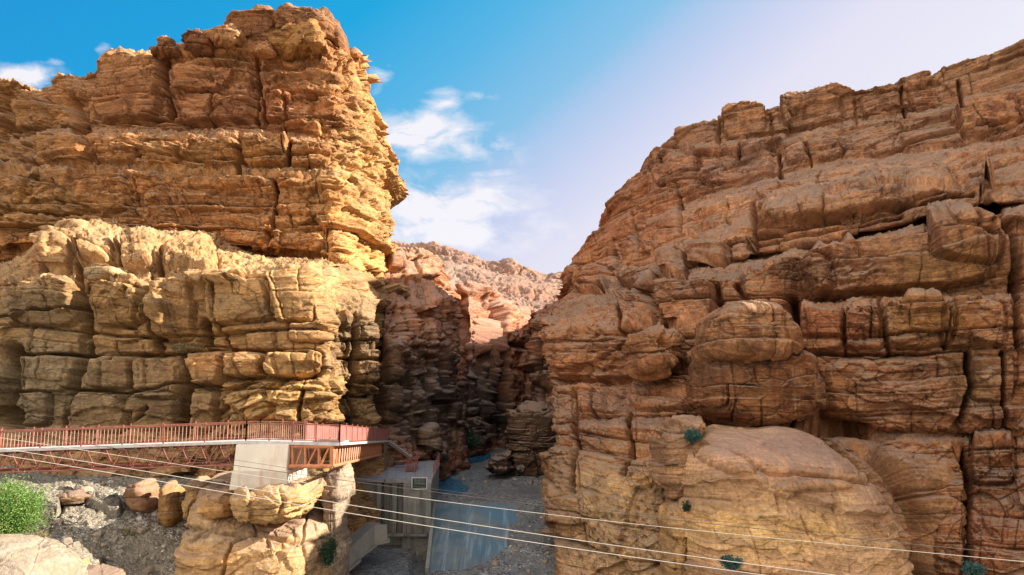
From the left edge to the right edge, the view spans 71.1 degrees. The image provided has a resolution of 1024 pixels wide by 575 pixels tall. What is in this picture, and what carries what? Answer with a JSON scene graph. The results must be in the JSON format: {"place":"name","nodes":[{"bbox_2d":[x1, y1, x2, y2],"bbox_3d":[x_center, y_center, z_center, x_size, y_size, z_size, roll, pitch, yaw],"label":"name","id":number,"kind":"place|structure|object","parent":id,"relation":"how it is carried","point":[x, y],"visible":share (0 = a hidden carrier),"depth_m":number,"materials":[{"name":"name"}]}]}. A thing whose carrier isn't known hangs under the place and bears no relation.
{"place":"outdoors","nodes":[
{"label":"outdoors","id":0,"kind":"place"},
{"bbox_2d":[0,534,87,574],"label":"boulder","id":1,"kind":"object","parent":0,"point":[21,554],"depth_m":23.61,"materials":[{"name":"beige stone"}]},
{"bbox_2d":[0,470,62,534],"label":"green shrub","id":2,"kind":"object","parent":1,"relation":"on","point":[16,511],"visible":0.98,"depth_m":25.92,"materials":[{"name":"green plant"}]},
{"bbox_2d":[29,529,52,537],"bbox_3d":[-16.952,8.954,25.474,1.042,0.614,0.843,3,-9,-22],"label":"dry bush","id":3,"kind":"object","parent":1,"relation":"on","point":[42,534],"visible":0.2,"depth_m":25.57,"materials":[{"name":"plant"}]},
{"bbox_2d":[0,464,196,574],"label":"gravel slope","id":4,"kind":"structure","parent":0,"point":[102,510],"depth_m":45.40,"materials":[{"name":"grey gravel"}]},
{"bbox_2d":[55,519,63,522],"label":"loose stone","id":5,"kind":"object","parent":4,"relation":"on","point":[59,520],"visible":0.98,"depth_m":44.10,"materials":[{"name":"beige stone"}]},
{"bbox_2d":[61,537,72,545],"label":"loose stone","id":6,"kind":"object","parent":4,"relation":"on","point":[67,541],"visible":0.84,"depth_m":40.08,"materials":[{"name":"beige stone"}]},
{"bbox_2d":[57,489,90,505],"bbox_3d":[-29.135,13.905,47.572,2.334,0.941,2.607,0,-8,0],"label":"rock","id":7,"kind":"object","parent":4,"relation":"on","point":[72,497],"visible":0.91,"depth_m":46.73,"materials":[{"name":"stone"}]},
{"bbox_2d":[76,486,92,491],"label":"rock","id":8,"kind":"object","parent":4,"relation":"on","point":[87,488],"visible":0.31,"depth_m":48.21,"materials":[{"name":"stone"}]},
{"bbox_2d":[80,557,89,566],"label":"rock","id":9,"kind":"object","parent":4,"relation":"on","point":[86,560],"visible":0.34,"depth_m":37.01,"materials":[{"name":"stone"}]},
{"bbox_2d":[94,530,103,537],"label":"loose stone","id":10,"kind":"object","parent":4,"relation":"on","point":[99,534],"visible":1,"depth_m":43.72,"materials":[{"name":"beige stone"}]},
{"bbox_2d":[101,543,108,547],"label":"loose stone","id":11,"kind":"object","parent":4,"relation":"on","point":[104,545],"visible":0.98,"depth_m":42.81,"materials":[{"name":"brown stone"}]},
{"bbox_2d":[87,563,125,574],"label":"rock","id":12,"kind":"object","parent":4,"relation":"on","point":[102,569],"visible":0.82,"depth_m":38.40,"materials":[{"name":"stone"}]},
{"bbox_2d":[114,524,137,539],"bbox_3d":[-24.137,15.493,45.079,1.584,1.056,1.460,-5,-9,30],"label":"dry bush","id":13,"kind":"object","parent":4,"relation":"on","point":[131,532],"visible":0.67,"depth_m":44.91,"materials":[{"name":"plant"}]},
{"bbox_2d":[123,478,159,512],"bbox_3d":[-24.894,14.134,48.540,2.162,2.258,3.006,0,-8,0],"label":"knob rock","id":14,"kind":"object","parent":4,"relation":"on","point":[141,496],"visible":0.93,"depth_m":47.52,"materials":[{"name":"stone"}]},
{"bbox_2d":[137,526,146,534],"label":"loose stone","id":15,"kind":"object","parent":4,"relation":"on","point":[141,530],"visible":1,"depth_m":45.12,"materials":[{"name":"beige stone"}]},
{"bbox_2d":[142,567,153,573],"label":"loose stone","id":16,"kind":"object","parent":4,"relation":"on","point":[148,570],"visible":1,"depth_m":41.93,"materials":[{"name":"beige stone"}]},
{"bbox_2d":[157,480,185,527],"bbox_3d":[-22.553,14.418,47.505,1.570,3.103,2.941,0,-8,0],"label":"knob rock","id":17,"kind":"object","parent":4,"relation":"on","point":[170,500],"visible":0.88,"depth_m":46.63,"materials":[{"name":"stone"}]},
{"bbox_2d":[0,39,408,278],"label":"cliff","id":18,"kind":"structure","parent":0,"point":[244,145],"depth_m":91.00,"materials":[{"name":"stone"}]},
{"bbox_2d":[149,35,182,61],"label":"summit boulder","id":19,"kind":"object","parent":18,"relation":"on","point":[165,48],"visible":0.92,"depth_m":97.94,"materials":[{"name":"stone"}]},
{"bbox_2d":[181,28,215,57],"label":"summit boulder","id":20,"kind":"object","parent":18,"relation":"on","point":[197,43],"visible":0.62,"depth_m":97.28,"materials":[{"name":"stone"}]},
{"bbox_2d":[203,23,247,50],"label":"summit boulder","id":21,"kind":"object","parent":18,"relation":"on","point":[231,35],"visible":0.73,"depth_m":96.58,"materials":[{"name":"stone"}]},
{"bbox_2d":[224,5,275,41],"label":"summit rock","id":22,"kind":"object","parent":18,"relation":"on","point":[256,22],"visible":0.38,"depth_m":99.33,"materials":[{"name":"stone"}]},
{"bbox_2d":[255,40,278,58],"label":"summit boulder","id":23,"kind":"object","parent":18,"relation":"on","point":[265,49],"visible":1,"depth_m":95.67,"materials":[{"name":"stone"}]},
{"bbox_2d":[267,19,329,60],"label":"summit rock","id":24,"kind":"object","parent":18,"relation":"on","point":[291,41],"visible":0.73,"depth_m":96.55,"materials":[{"name":"stone"}]},
{"bbox_2d":[271,2,350,55],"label":"summit rock","id":25,"kind":"object","parent":18,"relation":"on","point":[335,38],"visible":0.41,"depth_m":99.46,"materials":[{"name":"stone"}]},
{"bbox_2d":[0,217,410,535],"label":"buttress","id":26,"kind":"structure","parent":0,"point":[299,339],"depth_m":58.69,"materials":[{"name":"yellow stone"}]},
{"bbox_2d":[54,218,91,230],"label":"slab boulder","id":27,"kind":"object","parent":26,"relation":"on","point":[79,224],"visible":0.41,"depth_m":71.03,"materials":[{"name":"beige stone"}]},
{"bbox_2d":[83,266,129,280],"bbox_3d":[-35.885,-1.115,63.464,3.017,1.758,3.839,0,-8,0],"label":"slab boulder","id":28,"kind":"object","parent":26,"relation":"on","point":[107,273],"visible":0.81,"depth_m":61.82,"materials":[{"name":"beige stone"}]},
{"bbox_2d":[166,343,203,352],"bbox_3d":[-26.407,4.877,58.079,2.933,1.089,3.182,4,-9,-27],"label":"dry bush","id":29,"kind":"object","parent":26,"relation":"on","point":[178,348],"visible":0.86,"depth_m":57.59,"materials":[{"name":"plant"}]},
{"bbox_2d":[3,455,761,574],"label":"overhead cable","id":30,"kind":"object","parent":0,"point":[382,518],"visible":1,"depth_m":21.25,"materials":[{"name":"metal"}]},
{"bbox_2d":[2,423,780,526],"bbox_3d":[-9.258,7.042,29.305,40.837,5.337,0.014,0,-8,0],"label":"overhead cable","id":31,"kind":"object","parent":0,"point":[387,482],"visible":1,"depth_m":29.17,"materials":[{"name":"grey metal"}]},
{"bbox_2d":[0,448,832,574],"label":"overhead cable","id":32,"kind":"object","parent":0,"point":[420,516],"visible":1,"depth_m":21.26,"materials":[{"name":"metal"}]},
{"bbox_2d":[367,247,470,480],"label":"gorge wall","id":33,"kind":"structure","parent":0,"point":[419,357],"depth_m":93.16,"materials":[{"name":"stone"}]},
{"bbox_2d":[416,422,443,453],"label":"gorge rock","id":34,"kind":"object","parent":33,"relation":"on","point":[429,440],"visible":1,"depth_m":83.17,"materials":[{"name":"stone"}]},
{"bbox_2d":[466,427,482,448],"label":"cliff bush","id":35,"kind":"object","parent":33,"relation":"on","point":[471,441],"visible":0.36,"depth_m":109.31,"materials":[{"name":"green plant"}]},
{"bbox_2d":[349,448,555,574],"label":"riverbed","id":36,"kind":"structure","parent":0,"point":[381,560],"depth_m":63.68,"materials":[{"name":"grey gravel"}]},
{"bbox_2d":[354,450,439,560],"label":"concrete platform","id":37,"kind":"structure","parent":36,"relation":"on","point":[397,475],"depth_m":66.74,"materials":[{"name":"grey concrete"}]},
{"bbox_2d":[388,432,420,471],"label":"steel staircase","id":38,"kind":"structure","parent":37,"relation":"on","point":[402,451],"depth_m":75.26,"materials":[{"name":"grey metal"}]},
{"bbox_2d":[411,477,426,488],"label":"notice board","id":39,"kind":"object","parent":37,"relation":"attached to","point":[419,482],"visible":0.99,"depth_m":66.11,"materials":[{"name":"white paint"}]},
{"bbox_2d":[431,446,448,462],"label":"gorge rock","id":40,"kind":"object","parent":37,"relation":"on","point":[444,457],"visible":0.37,"depth_m":84.26,"materials":[{"name":"stone"}]},
{"bbox_2d":[391,532,427,566],"bbox_3d":[-7.641,22.625,63.083,6.099,1.770,8.050,3,-9,-22],"label":"dead branch","id":41,"kind":"object","parent":36,"relation":"on","point":[413,547],"visible":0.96,"depth_m":62.21,"materials":[{"name":"grey wood"}]},
{"bbox_2d":[425,501,517,573],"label":"spillway","id":42,"kind":"object","parent":36,"relation":"on","point":[452,549],"visible":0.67,"depth_m":64.60,"materials":[{"name":"blue concrete"}]},
{"bbox_2d":[492,560,498,565],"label":"loose stone","id":43,"kind":"object","parent":36,"relation":"on","point":[495,562],"visible":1,"depth_m":57.08,"materials":[{"name":"beige stone"}]},
{"bbox_2d":[484,449,515,474],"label":"gorge rock","id":44,"kind":"object","parent":36,"relation":"on","point":[500,463],"visible":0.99,"depth_m":88.05,"materials":[{"name":"stone"}]},
{"bbox_2d":[516,464,525,475],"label":"gorge rock","id":45,"kind":"object","parent":36,"relation":"on","point":[521,469],"visible":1,"depth_m":79.71,"materials":[{"name":"stone"}]},
{"bbox_2d":[504,400,555,476],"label":"gorge block","id":46,"kind":"structure","parent":36,"relation":"on","point":[529,434],"depth_m":89.21,"materials":[{"name":"stone"}]},
{"bbox_2d":[439,454,490,493],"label":"water","id":47,"kind":"structure","parent":0,"point":[449,485],"depth_m":87.44,"materials":[{"name":"blue liquid"}]},
{"bbox_2d":[391,241,562,308],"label":"mountain","id":48,"kind":"structure","parent":0,"point":[511,279],"depth_m":368.47,"materials":[{"name":"stone"}]},
{"bbox_2d":[455,280,538,456],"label":"gorge end wall","id":49,"kind":"structure","parent":0,"point":[494,383],"depth_m":138.78,"materials":[{"name":"stone"}]},
{"bbox_2d":[1,431,1019,554],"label":"overhead cable","id":50,"kind":"object","parent":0,"point":[509,501],"visible":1,"depth_m":23.74,"materials":[{"name":"grey metal"}]},
{"bbox_2d":[0,0,1023,273],"label":"sky","id":51,"kind":"structure","parent":0,"point":[513,125],"materials":[{"name":"blue"}]},
{"bbox_2d":[3,438,1023,561],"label":"overhead cable","id":52,"kind":"object","parent":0,"point":[517,510],"visible":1,"depth_m":23.21,"materials":[{"name":"metal"}]},
{"bbox_2d":[523,299,561,405],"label":"gorge corner","id":53,"kind":"object","parent":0,"point":[536,365],"visible":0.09,"depth_m":112.28,"materials":[{"name":"stone"}]},
{"bbox_2d":[537,39,1023,574],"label":"cliff","id":54,"kind":"structure","parent":0,"point":[871,241],"depth_m":63.99,"materials":[{"name":"red stone"}]},
{"bbox_2d":[624,325,684,381],"bbox_3d":[12.233,5.760,62.887,4.950,5.024,8.642,0,-8,0],"label":"boulder","id":55,"kind":"object","parent":54,"relation":"on","point":[655,352],"visible":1,"depth_m":59.76,"materials":[{"name":"red stone"}]},
{"bbox_2d":[680,350,692,364],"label":"boulder","id":56,"kind":"object","parent":54,"relation":"on","point":[687,359],"visible":0.52,"depth_m":60.70,"materials":[{"name":"red stone"}]},
{"bbox_2d":[960,560,987,574],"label":"cliff bush","id":57,"kind":"object","parent":54,"relation":"on","point":[972,568],"visible":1,"depth_m":41.97,"materials":[{"name":"green plant"}]},
{"label":"ground","id":58,"kind":"structure","parent":0,"visible":0},
{"bbox_2d":[173,471,334,574],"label":"rock outcrop","id":59,"kind":"object","parent":58,"relation":"on","point":[230,545],"visible":0.69,"depth_m":43.11,"materials":[{"name":"stone"}]},
{"bbox_2d":[182,476,211,519],"bbox_3d":[-20.307,13.639,46.703,1.463,2.703,3.414,0,-8,0],"label":"pier boulder","id":60,"kind":"object","parent":59,"relation":"on","point":[189,500],"visible":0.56,"depth_m":45.28,"materials":[{"name":"stone"}]},
{"bbox_2d":[196,484,233,518],"bbox_3d":[-18.112,13.451,45.086,2.396,1.864,4.688,0,-8,0],"label":"pier boulder","id":61,"kind":"object","parent":59,"relation":"on","point":[216,504],"visible":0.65,"depth_m":43.08,"materials":[{"name":"stone"}]},
{"bbox_2d":[228,476,326,525],"bbox_3d":[-14.571,13.118,44.505,5.106,2.692,7.487,0,-8,0],"label":"pier boulder","id":62,"kind":"object","parent":59,"relation":"on","point":[251,509],"visible":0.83,"depth_m":41.69,"materials":[{"name":"stone"}]},
{"bbox_2d":[229,444,306,489],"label":"bridge pier","id":63,"kind":"structure","parent":62,"relation":"on","point":[274,455],"depth_m":43.55,"materials":[{"name":"concrete"}]},
{"bbox_2d":[319,530,338,567],"bbox_3d":[-11.384,16.252,44.545,1.213,2.336,1.098,0,-8,0],"label":"cliff bush","id":64,"kind":"object","parent":59,"relation":"on","point":[327,550],"visible":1,"depth_m":44.45,"materials":[{"name":"green plant"}]},
{"bbox_2d":[307,460,329,510],"bbox_3d":[-13.920,19.900,50.839,4.111,15.000,6.405,0,-8,0],"label":"rock column","id":65,"kind":"object","parent":58,"relation":"on","point":[318,504],"depth_m":49.67,"materials":[{"name":"brown stone"}]},
{"bbox_2d":[320,461,355,574],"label":"rock column","id":66,"kind":"object","parent":58,"relation":"on","point":[335,521],"visible":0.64,"depth_m":47.49,"materials":[{"name":"stone"}]},
{"bbox_2d":[0,419,387,472],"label":"footbridge","id":67,"kind":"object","parent":66,"relation":"on","point":[354,439],"visible":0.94,"depth_m":44.42,"materials":[{"name":"brown metal"}]},
{"bbox_2d":[349,522,389,571],"bbox_3d":[-12.298,20.467,55.717,2.836,2.776,12.182,-2,-8,13],"label":"concrete flume","id":68,"kind":"object","parent":66,"relation":"attached to","point":[367,537],"visible":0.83,"depth_m":57.82,"materials":[{"name":"grey concrete"}]},
{"bbox_2d":[654,499,686,574],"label":"rock pillar","id":69,"kind":"object","parent":58,"relation":"on","point":[672,539],"visible":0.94,"depth_m":47.91,"materials":[{"name":"stone"}]},
{"bbox_2d":[648,414,709,499],"bbox_3d":[11.937,12.111,51.441,3.717,5.849,6.779,0,-8,0],"label":"rock pillar","id":70,"kind":"object","parent":69,"relation":"on","point":[670,448],"visible":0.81,"depth_m":49.89,"materials":[{"name":"stone"}]},
{"bbox_2d":[681,426,704,443],"bbox_3d":[12.289,10.032,48.782,1.416,1.240,1.672,0,-8,0],"label":"cliff bush","id":71,"kind":"object","parent":70,"relation":"on","point":[692,435],"visible":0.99,"depth_m":48.41,"materials":[{"name":"green plant"}]},
{"bbox_2d":[677,424,913,574],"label":"dome boulder","id":72,"kind":"object","parent":58,"relation":"on","point":[789,479],"visible":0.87,"depth_m":44.59,"materials":[{"name":"stone"}]},
{"bbox_2d":[682,499,690,511],"bbox_3d":[11.479,14.375,47.239,0.684,0.815,0.604,3,-8,-18],"label":"cliff bush","id":73,"kind":"object","parent":72,"relation":"on","point":[686,507],"visible":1,"depth_m":47.17,"materials":[{"name":"green plant"}]},
{"bbox_2d":[718,553,743,570],"bbox_3d":[12.841,16.041,41.909,1.552,1.058,1.627,0,-8,0],"label":"cliff bush","id":74,"kind":"object","parent":72,"relation":"on","point":[734,565],"visible":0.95,"depth_m":41.66,"materials":[{"name":"green plant"}]},
{"bbox_2d":[686,350,829,426],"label":"balanced block","id":75,"kind":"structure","parent":72,"relation":"on","point":[792,387],"depth_m":50.95,"materials":[{"name":"red stone"}]},
{"bbox_2d":[689,300,804,363],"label":"balanced block","id":76,"kind":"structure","parent":75,"relation":"on","point":[746,331],"depth_m":50.42,"materials":[{"name":"red stone"}]},
{"bbox_2d":[818,437,967,574],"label":"shoulder boulder","id":77,"kind":"object","parent":58,"relation":"on","point":[910,483],"visible":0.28,"depth_m":50.82,"materials":[{"name":"stone"}]}
]}

